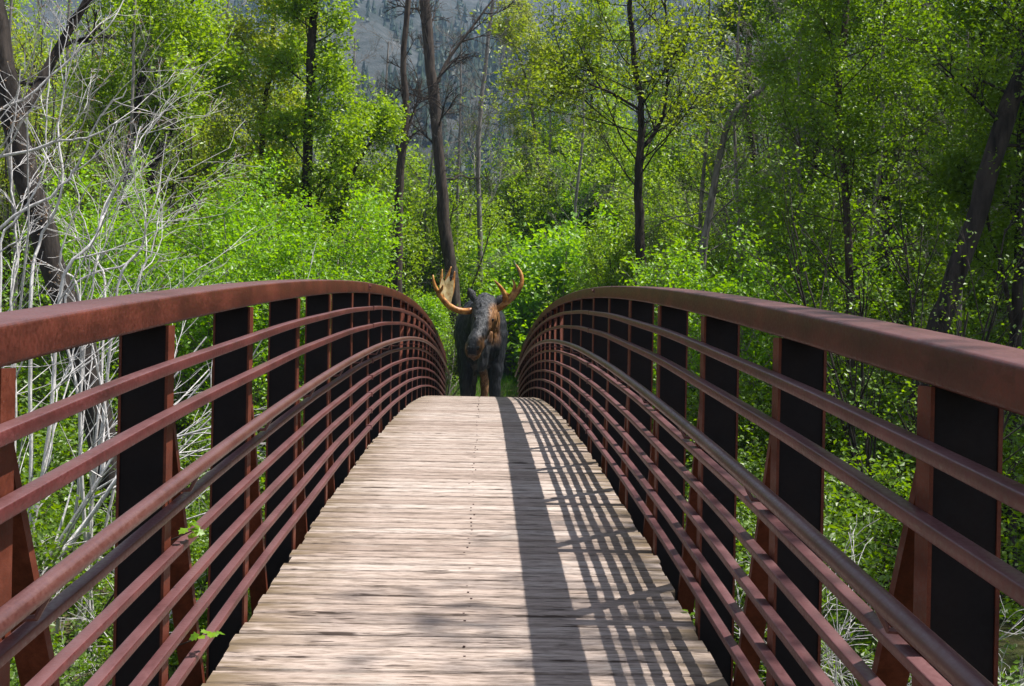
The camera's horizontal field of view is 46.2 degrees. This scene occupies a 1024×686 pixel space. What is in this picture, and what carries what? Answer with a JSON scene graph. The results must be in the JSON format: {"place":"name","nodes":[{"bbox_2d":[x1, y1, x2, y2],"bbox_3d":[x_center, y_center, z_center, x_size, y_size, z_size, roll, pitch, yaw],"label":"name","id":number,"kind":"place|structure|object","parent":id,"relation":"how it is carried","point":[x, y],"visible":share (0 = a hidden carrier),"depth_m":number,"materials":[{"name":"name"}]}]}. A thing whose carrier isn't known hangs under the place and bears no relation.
{"place":"outdoors","nodes":[
{"label":"outdoors","id":0,"kind":"place"},
{"bbox_2d":[0,0,1010,254],"bbox_3d":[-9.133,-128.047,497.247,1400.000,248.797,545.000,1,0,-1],"label":"mountain","id":1,"kind":"structure","parent":0,"point":[374,64],"depth_m":505.70,"materials":[{"name":"stone"}]},
{"bbox_2d":[232,0,725,273],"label":"conifer forest","id":2,"kind":"object","parent":1,"relation":"on","point":[420,66],"visible":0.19,"depth_m":397.11,"materials":[{"name":"plant"}]},
{"bbox_2d":[49,380,1023,685],"bbox_3d":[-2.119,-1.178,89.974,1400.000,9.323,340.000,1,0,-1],"label":"ground","id":3,"kind":"structure","parent":0,"point":[1009,654],"depth_m":13.97,"materials":[{"name":"plant"}]},
{"bbox_2d":[0,0,110,310],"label":"bare grey tree","id":4,"kind":"object","parent":3,"relation":"on","point":[8,162],"visible":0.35,"depth_m":23.74,"materials":[{"name":"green plant"}]},
{"bbox_2d":[0,0,111,203],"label":"slender tree clump","id":5,"kind":"object","parent":3,"relation":"on","point":[37,14],"visible":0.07,"depth_m":42.42,"materials":[{"name":"green plant"}]},
{"bbox_2d":[0,6,115,440],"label":"slender tree clump","id":6,"kind":"object","parent":3,"relation":"on","point":[6,187],"visible":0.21,"depth_m":26.62,"materials":[{"name":"green plant"}]},
{"bbox_2d":[10,460,110,667],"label":"shrub","id":7,"kind":"object","parent":3,"relation":"on","point":[40,547],"visible":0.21,"depth_m":9.55,"materials":[{"name":"green plant"}]},
{"bbox_2d":[0,0,122,596],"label":"leaning dark tree","id":8,"kind":"object","parent":3,"relation":"on","point":[50,246],"visible":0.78,"depth_m":14.75,"materials":[{"name":"brown plant"}]},
{"bbox_2d":[16,447,115,640],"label":"shrub","id":9,"kind":"object","parent":3,"relation":"on","point":[68,518],"visible":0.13,"depth_m":12.88,"materials":[{"name":"green plant"}]},
{"bbox_2d":[16,341,118,525],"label":"shrub","id":10,"kind":"object","parent":3,"relation":"on","point":[63,452],"visible":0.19,"depth_m":16.59,"materials":[{"name":"green plant"}]},
{"bbox_2d":[0,0,149,257],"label":"slender tree clump","id":11,"kind":"object","parent":3,"relation":"on","point":[18,6],"visible":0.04,"depth_m":37.40,"materials":[{"name":"green plant"}]},
{"bbox_2d":[21,0,138,228],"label":"bare grey tree","id":12,"kind":"object","parent":3,"relation":"on","point":[68,14],"visible":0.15,"depth_m":32.67,"materials":[{"name":"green plant"}]},
{"bbox_2d":[0,12,182,305],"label":"slender tree clump","id":13,"kind":"object","parent":3,"relation":"on","point":[86,201],"visible":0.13,"depth_m":29.20,"materials":[{"name":"green plant"}]},
{"bbox_2d":[7,353,176,509],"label":"shrub","id":14,"kind":"object","parent":3,"relation":"on","point":[41,390],"visible":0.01,"depth_m":20.20,"materials":[{"name":"green plant"}]},
{"bbox_2d":[10,622,178,685],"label":"shrub","id":15,"kind":"object","parent":3,"relation":"on","point":[14,680],"visible":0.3,"depth_m":8.16,"materials":[{"name":"green plant"}]},
{"bbox_2d":[29,0,172,218],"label":"slender tree clump","id":16,"kind":"object","parent":3,"relation":"on","point":[54,41],"visible":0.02,"depth_m":41.34,"materials":[{"name":"green plant"}]},
{"bbox_2d":[0,0,227,685],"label":"bare twig shrub","id":17,"kind":"object","parent":3,"relation":"on","point":[16,216],"visible":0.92,"depth_m":11.04,"materials":[{"name":"grey plant"}]},
{"bbox_2d":[37,0,201,303],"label":"bare grey tree","id":18,"kind":"object","parent":3,"relation":"on","point":[132,124],"visible":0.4,"depth_m":23.66,"materials":[{"name":"green plant"}]},
{"bbox_2d":[29,0,228,251],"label":"leafy tree","id":19,"kind":"object","parent":3,"relation":"on","point":[144,9],"visible":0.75,"depth_m":24.58,"materials":[{"name":"green plant"}]},
{"bbox_2d":[7,79,251,667],"bbox_3d":[-3.979,0.365,12.387,2.407,6.087,2.393,1,0,-1],"label":"bare twig shrub","id":20,"kind":"object","parent":3,"relation":"on","point":[87,536],"visible":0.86,"depth_m":12.27,"materials":[{"name":"grey plant"}]},
{"bbox_2d":[42,0,247,266],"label":"slender tree clump","id":21,"kind":"object","parent":3,"relation":"on","point":[180,167],"visible":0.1,"depth_m":32.61,"materials":[{"name":"green plant"}]},
{"bbox_2d":[39,506,251,680],"bbox_3d":[-3.036,2.288,10.947,2.578,1.867,2.308,1,0,32],"label":"shrub","id":22,"kind":"object","parent":3,"relation":"on","point":[202,584],"visible":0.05,"depth_m":10.65,"materials":[{"name":"green plant"}]},
{"bbox_2d":[0,23,315,575],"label":"bare twig shrub","id":23,"kind":"object","parent":3,"relation":"on","point":[95,509],"visible":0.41,"depth_m":10.43,"materials":[{"name":"grey plant"}]},
{"bbox_2d":[51,0,272,268],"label":"leafy tree","id":24,"kind":"object","parent":3,"relation":"on","point":[216,80],"visible":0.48,"depth_m":26.75,"materials":[{"name":"green plant"}]},
{"bbox_2d":[83,445,264,606],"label":"shrub","id":25,"kind":"object","parent":3,"relation":"on","point":[196,510],"visible":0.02,"depth_m":13.61,"materials":[{"name":"green plant"}]},
{"bbox_2d":[1,197,347,455],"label":"green shrub","id":26,"kind":"object","parent":3,"relation":"on","point":[62,354],"visible":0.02,"depth_m":21.90,"materials":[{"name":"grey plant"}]},
{"bbox_2d":[108,56,258,268],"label":"slender tree clump","id":27,"kind":"object","parent":3,"relation":"on","point":[204,151],"visible":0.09,"depth_m":32.54,"materials":[{"name":"green plant"}]},
{"bbox_2d":[72,392,302,521],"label":"shrub","id":28,"kind":"object","parent":3,"relation":"on","point":[198,445],"visible":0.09,"depth_m":17.36,"materials":[{"name":"green plant"}]},
{"bbox_2d":[0,139,411,479],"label":"lime shrub","id":29,"kind":"object","parent":3,"relation":"on","point":[246,265],"visible":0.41,"depth_m":20.20,"materials":[{"name":"green plant"}]},
{"bbox_2d":[139,23,281,270],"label":"slender tree clump","id":30,"kind":"object","parent":3,"relation":"on","point":[237,126],"visible":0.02,"depth_m":39.35,"materials":[{"name":"green plant"}]},
{"bbox_2d":[164,0,352,270],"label":"slender tree clump","id":31,"kind":"object","parent":3,"relation":"on","point":[282,89],"visible":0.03,"depth_m":45.66,"materials":[{"name":"green plant"}]},
{"bbox_2d":[194,0,330,395],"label":"leafy tree","id":32,"kind":"object","parent":3,"relation":"on","point":[248,29],"visible":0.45,"depth_m":29.55,"materials":[{"name":"green plant"}]},
{"bbox_2d":[203,83,354,395],"bbox_3d":[-7.255,-2.970,35.628,4.399,10.571,4.807,1,0,-32],"label":"slender tree clump","id":33,"kind":"object","parent":3,"relation":"on","point":[297,156],"visible":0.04,"depth_m":35.04,"materials":[{"name":"green plant"}]},
{"bbox_2d":[185,0,392,314],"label":"leafy tree","id":34,"kind":"object","parent":3,"relation":"on","point":[310,57],"visible":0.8,"depth_m":27.63,"materials":[{"name":"green plant"}]},
{"bbox_2d":[278,88,415,281],"bbox_3d":[-4.528,-2.239,31.862,3.915,9.227,2.814,1,0,-1],"label":"leafy tree","id":35,"kind":"object","parent":3,"relation":"on","point":[384,111],"visible":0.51,"depth_m":31.77,"materials":[{"name":"green plant"}]},
{"bbox_2d":[336,173,437,306],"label":"slender tree clump","id":36,"kind":"object","parent":3,"relation":"on","point":[408,246],"visible":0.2,"depth_m":43.65,"materials":[{"name":"green plant"}]},
{"bbox_2d":[336,143,461,296],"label":"slender tree clump","id":37,"kind":"object","parent":3,"relation":"on","point":[395,163],"visible":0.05,"depth_m":46.80,"materials":[{"name":"green plant"}]},
{"bbox_2d":[353,0,454,292],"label":"thin trunk tree","id":38,"kind":"object","parent":3,"relation":"on","point":[405,94],"visible":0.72,"depth_m":36.85,"materials":[{"name":"brown plant"}]},
{"bbox_2d":[354,143,475,297],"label":"slender tree clump","id":39,"kind":"object","parent":3,"relation":"on","point":[412,169],"visible":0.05,"depth_m":49.52,"materials":[{"name":"green plant"}]},
{"bbox_2d":[371,29,475,301],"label":"bare grey tree","id":40,"kind":"object","parent":3,"relation":"on","point":[428,185],"visible":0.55,"depth_m":45.87,"materials":[{"name":"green plant"}]},
{"bbox_2d":[413,290,459,395],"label":"lime shrub","id":41,"kind":"object","parent":3,"relation":"on","point":[431,312],"visible":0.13,"depth_m":40.72,"materials":[{"name":"green plant"}]},
{"bbox_2d":[374,0,519,383],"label":"tall bare tree","id":42,"kind":"object","parent":3,"relation":"on","point":[437,109],"visible":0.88,"depth_m":44.28,"materials":[{"name":"brown plant"}]},
{"bbox_2d":[406,4,517,281],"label":"bare grey tree","id":43,"kind":"object","parent":3,"relation":"on","point":[457,191],"visible":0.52,"depth_m":47.80,"materials":[{"name":"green plant"}]},
{"bbox_2d":[419,194,505,293],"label":"slender tree clump","id":44,"kind":"object","parent":3,"relation":"on","point":[469,217],"visible":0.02,"depth_m":51.84,"materials":[{"name":"green plant"}]},
{"bbox_2d":[405,179,521,365],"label":"slender tree clump","id":45,"kind":"object","parent":3,"relation":"on","point":[437,256],"visible":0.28,"depth_m":45.70,"materials":[{"name":"green plant"}]},
{"bbox_2d":[413,0,539,378],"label":"leaning grey tree","id":46,"kind":"object","parent":3,"relation":"on","point":[478,143],"visible":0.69,"depth_m":46.88,"materials":[{"name":"green plant"}]},
{"bbox_2d":[422,164,530,248],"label":"slender tree clump","id":47,"kind":"object","parent":3,"relation":"on","point":[471,181],"visible":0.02,"depth_m":56.91,"materials":[{"name":"green plant"}]},
{"bbox_2d":[436,216,543,375],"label":"lime shrub","id":48,"kind":"object","parent":3,"relation":"on","point":[489,252],"visible":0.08,"depth_m":49.98,"materials":[{"name":"green plant"}]},
{"bbox_2d":[464,130,555,234],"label":"sapling clump","id":49,"kind":"object","parent":3,"relation":"on","point":[518,218],"visible":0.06,"depth_m":57.04,"materials":[{"name":"green plant"}]},
{"bbox_2d":[0,279,1023,685],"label":"arched footbridge","id":50,"kind":"object","parent":3,"relation":"on","point":[418,527],"visible":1,"depth_m":5.01,"materials":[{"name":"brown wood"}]},
{"bbox_2d":[10,501,1023,685],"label":"undergrowth","id":51,"kind":"object","parent":3,"relation":"on","point":[1012,647],"depth_m":12.10,"materials":[{"name":"green plant"}]},
{"bbox_2d":[451,120,600,242],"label":"slender tree clump","id":52,"kind":"object","parent":3,"relation":"on","point":[486,169],"visible":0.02,"depth_m":60.47,"materials":[{"name":"green plant"}]},
{"bbox_2d":[453,0,603,218],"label":"leafy tree","id":53,"kind":"object","parent":3,"relation":"on","point":[514,34],"visible":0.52,"depth_m":57.48,"materials":[{"name":"green plant"}]},
{"bbox_2d":[461,207,613,377],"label":"lime shrub","id":54,"kind":"object","parent":3,"relation":"on","point":[523,305],"visible":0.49,"depth_m":46.05,"materials":[{"name":"green plant"}]},
{"bbox_2d":[497,155,597,248],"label":"sapling clump","id":55,"kind":"object","parent":3,"relation":"on","point":[567,191],"visible":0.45,"depth_m":54.01,"materials":[{"name":"green plant"}]},
{"bbox_2d":[491,139,609,258],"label":"sapling clump","id":56,"kind":"object","parent":3,"relation":"on","point":[537,205],"visible":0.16,"depth_m":54.25,"materials":[{"name":"green plant"}]},
{"bbox_2d":[499,97,629,253],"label":"sapling clump","id":57,"kind":"object","parent":3,"relation":"on","point":[543,160],"visible":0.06,"depth_m":56.35,"materials":[{"name":"green plant"}]},
{"bbox_2d":[498,55,635,219],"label":"sapling clump","id":58,"kind":"object","parent":3,"relation":"on","point":[554,124],"visible":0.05,"depth_m":59.16,"materials":[{"name":"green plant"}]},
{"bbox_2d":[519,5,623,272],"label":"bare grey tree","id":59,"kind":"object","parent":3,"relation":"on","point":[577,181],"visible":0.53,"depth_m":51.96,"materials":[{"name":"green plant"}]},
{"bbox_2d":[536,0,641,199],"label":"leafy tree","id":60,"kind":"object","parent":3,"relation":"on","point":[582,20],"visible":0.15,"depth_m":59.60,"materials":[{"name":"green plant"}]},
{"bbox_2d":[491,190,691,329],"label":"lime shrub","id":61,"kind":"object","parent":3,"relation":"on","point":[598,215],"visible":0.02,"depth_m":48.99,"materials":[{"name":"green plant"}]},
{"bbox_2d":[557,133,651,255],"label":"sapling clump","id":62,"kind":"object","parent":3,"relation":"on","point":[608,198],"visible":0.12,"depth_m":54.44,"materials":[{"name":"green plant"}]},
{"bbox_2d":[461,0,759,285],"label":"forked tree","id":63,"kind":"object","parent":3,"relation":"on","point":[666,45],"visible":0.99,"depth_m":25.83,"materials":[{"name":"green plant"}]},
{"bbox_2d":[552,82,677,262],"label":"sapling clump","id":64,"kind":"object","parent":3,"relation":"on","point":[626,167],"visible":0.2,"depth_m":53.84,"materials":[{"name":"green plant"}]},
{"bbox_2d":[560,160,687,295],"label":"sapling clump","id":65,"kind":"object","parent":3,"relation":"on","point":[596,255],"visible":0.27,"depth_m":41.75,"materials":[{"name":"green plant"}]},
{"bbox_2d":[576,113,697,251],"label":"sapling clump","id":66,"kind":"object","parent":3,"relation":"on","point":[588,155],"visible":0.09,"depth_m":55.69,"materials":[{"name":"green plant"}]},
{"bbox_2d":[533,195,769,371],"bbox_3d":[4.272,-0.621,31.044,6.590,6.520,5.210,1,0,29],"label":"leafy bush","id":67,"kind":"object","parent":3,"relation":"on","point":[649,257],"visible":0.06,"depth_m":31.15,"materials":[{"name":"green plant"}]},
{"bbox_2d":[579,48,727,203],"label":"slender tree clump","id":68,"kind":"object","parent":3,"relation":"on","point":[697,130],"visible":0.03,"depth_m":61.41,"materials":[{"name":"green plant"}]},
{"bbox_2d":[587,82,736,274],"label":"sapling clump","id":69,"kind":"object","parent":3,"relation":"on","point":[672,144],"visible":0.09,"depth_m":57.05,"materials":[{"name":"green plant"}]},
{"bbox_2d":[604,153,731,315],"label":"sapling clump","id":70,"kind":"object","parent":3,"relation":"on","point":[661,218],"visible":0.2,"depth_m":40.47,"materials":[{"name":"green plant"}]},
{"bbox_2d":[601,97,765,256],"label":"slender tree clump","id":71,"kind":"object","parent":3,"relation":"on","point":[725,190],"visible":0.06,"depth_m":58.47,"materials":[{"name":"green plant"}]},
{"bbox_2d":[619,1,775,283],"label":"bare grey tree","id":72,"kind":"object","parent":3,"relation":"on","point":[702,188],"visible":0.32,"depth_m":33.04,"materials":[{"name":"green plant"}]},
{"bbox_2d":[623,31,782,261],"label":"slender tree clump","id":73,"kind":"object","parent":3,"relation":"on","point":[650,86],"visible":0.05,"depth_m":59.39,"materials":[{"name":"green plant"}]},
{"bbox_2d":[603,0,869,452],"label":"dead tree","id":74,"kind":"object","parent":3,"relation":"on","point":[709,216],"visible":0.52,"depth_m":27.05,"materials":[{"name":"green plant"}]},
{"bbox_2d":[665,0,813,292],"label":"bare grey tree","id":75,"kind":"object","parent":3,"relation":"on","point":[735,150],"visible":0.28,"depth_m":30.15,"materials":[{"name":"green plant"}]},
{"bbox_2d":[542,179,946,465],"bbox_3d":[4.138,0.164,22.869,7.269,6.244,7.283,1,0,-1],"label":"green shrub","id":76,"kind":"object","parent":3,"relation":"on","point":[755,353],"visible":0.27,"depth_m":21.47,"materials":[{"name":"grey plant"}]},
{"bbox_2d":[642,0,874,296],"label":"leafy tree","id":77,"kind":"object","parent":3,"relation":"on","point":[732,25],"visible":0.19,"depth_m":32.07,"materials":[{"name":"green plant"}]},
{"bbox_2d":[684,490,844,641],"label":"shrub","id":78,"kind":"object","parent":3,"relation":"on","point":[751,516],"visible":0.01,"depth_m":12.95,"materials":[{"name":"green plant"}]},
{"bbox_2d":[652,370,880,516],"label":"shrub","id":79,"kind":"object","parent":3,"relation":"on","point":[745,433],"visible":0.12,"depth_m":18.88,"materials":[{"name":"green plant"}]},
{"bbox_2d":[664,79,879,266],"bbox_3d":[7.969,-3.067,37.478,6.765,11.373,5.043,1,0,8],"label":"slender tree clump","id":80,"kind":"object","parent":3,"relation":"on","point":[712,131],"visible":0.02,"depth_m":36.51,"materials":[{"name":"green plant"}]},
{"bbox_2d":[684,419,860,624],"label":"shrub","id":81,"kind":"object","parent":3,"relation":"on","point":[750,463],"visible":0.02,"depth_m":14.61,"materials":[{"name":"green plant"}]},
{"bbox_2d":[689,1,868,270],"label":"slender tree clump","id":82,"kind":"object","parent":3,"relation":"on","point":[757,145],"visible":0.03,"depth_m":46.64,"materials":[{"name":"green plant"}]},
{"bbox_2d":[692,506,911,685],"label":"shrub","id":83,"kind":"object","parent":3,"relation":"on","point":[833,536],"visible":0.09,"depth_m":10.05,"materials":[{"name":"green plant"}]},
{"bbox_2d":[724,0,913,304],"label":"leafy tree","id":84,"kind":"object","parent":3,"relation":"on","point":[764,6],"visible":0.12,"depth_m":28.88,"materials":[{"name":"green plant"}]},
{"bbox_2d":[741,1,899,390],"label":"bare grey tree","id":85,"kind":"object","parent":3,"relation":"on","point":[797,154],"visible":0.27,"depth_m":24.19,"materials":[{"name":"green plant"}]},
{"bbox_2d":[718,0,970,288],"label":"slender tree clump","id":86,"kind":"object","parent":3,"relation":"on","point":[767,141],"visible":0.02,"depth_m":35.20,"materials":[{"name":"green plant"}]},
{"bbox_2d":[756,0,945,392],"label":"bare grey tree","id":87,"kind":"object","parent":3,"relation":"on","point":[873,209],"visible":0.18,"depth_m":22.11,"materials":[{"name":"green plant"}]},
{"bbox_2d":[693,507,1023,685],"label":"bare twig shrub","id":88,"kind":"object","parent":3,"relation":"on","point":[835,682],"visible":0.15,"depth_m":7.64,"materials":[{"name":"grey plant"}]},
{"bbox_2d":[709,0,1011,460],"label":"leafy tree","id":89,"kind":"object","parent":3,"relation":"on","point":[846,8],"visible":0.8,"depth_m":18.95,"materials":[{"name":"green plant"}]},
{"bbox_2d":[741,178,999,483],"bbox_3d":[6.835,0.138,23.319,6.590,6.520,5.210,1,0,14],"label":"leafy bush","id":90,"kind":"object","parent":3,"relation":"on","point":[818,286],"visible":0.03,"depth_m":22.63,"materials":[{"name":"green plant"}]},
{"bbox_2d":[733,136,1023,589],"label":"sapling clump","id":91,"kind":"object","parent":3,"relation":"on","point":[851,432],"visible":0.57,"depth_m":13.72,"materials":[{"name":"green plant"}]},
{"bbox_2d":[735,436,1023,685],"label":"shrub","id":92,"kind":"object","parent":3,"relation":"on","point":[887,524],"visible":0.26,"depth_m":11.71,"materials":[{"name":"green plant"}]},
{"bbox_2d":[742,0,1018,383],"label":"leafy tree","id":93,"kind":"object","parent":3,"relation":"on","point":[883,199],"visible":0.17,"depth_m":24.04,"materials":[{"name":"green plant"}]},
{"bbox_2d":[752,163,1011,343],"bbox_3d":[8.292,-0.468,25.949,7.249,7.172,5.731,1,0,-1],"label":"leafy bush","id":94,"kind":"object","parent":3,"relation":"on","point":[881,264],"visible":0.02,"depth_m":25.69,"materials":[{"name":"green plant"}]},
{"bbox_2d":[757,321,1023,557],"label":"shrub","id":95,"kind":"object","parent":3,"relation":"on","point":[883,397],"visible":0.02,"depth_m":18.50,"materials":[{"name":"green plant"}]},
{"bbox_2d":[819,0,1016,299],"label":"slender tree clump","id":96,"kind":"object","parent":3,"relation":"on","point":[898,156],"visible":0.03,"depth_m":32.64,"materials":[{"name":"green plant"}]},
{"bbox_2d":[824,373,1023,631],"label":"shrub","id":97,"kind":"object","parent":3,"relation":"on","point":[891,448],"visible":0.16,"depth_m":15.30,"materials":[{"name":"green plant"}]},
{"bbox_2d":[827,183,1023,481],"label":"leafy bush","id":98,"kind":"object","parent":3,"relation":"on","point":[975,327],"visible":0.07,"depth_m":21.22,"materials":[{"name":"green plant"}]},
{"bbox_2d":[830,0,1023,444],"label":"bare grey tree","id":99,"kind":"object","parent":3,"relation":"on","point":[927,255],"visible":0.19,"depth_m":20.11,"materials":[{"name":"green plant"}]},
{"bbox_2d":[834,0,1023,568],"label":"slim dark tree","id":100,"kind":"object","parent":3,"relation":"on","point":[951,183],"visible":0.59,"depth_m":17.06,"materials":[{"name":"green plant"}]},
{"bbox_2d":[858,0,1023,576],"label":"leaning dark tree","id":101,"kind":"object","parent":3,"relation":"on","point":[984,185],"visible":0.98,"depth_m":16.04,"materials":[{"name":"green plant"}]},
{"bbox_2d":[882,0,1016,317],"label":"leafy tree","id":102,"kind":"object","parent":3,"relation":"on","point":[942,79],"visible":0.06,"depth_m":26.18,"materials":[{"name":"green plant"}]},
{"bbox_2d":[928,0,1022,199],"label":"shade tree","id":103,"kind":"object","parent":3,"relation":"on","point":[989,57],"visible":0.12,"depth_m":24.52,"materials":[{"name":"green plant"}]},
{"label":"path","id":104,"kind":"structure","parent":0,"visible":0},
{"bbox_2d":[432,264,523,396],"bbox_3d":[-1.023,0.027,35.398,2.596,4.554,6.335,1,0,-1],"label":"moose","id":105,"kind":"object","parent":104,"relation":"on","point":[480,333],"visible":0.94,"depth_m":33.87,"materials":[{"name":"black"}]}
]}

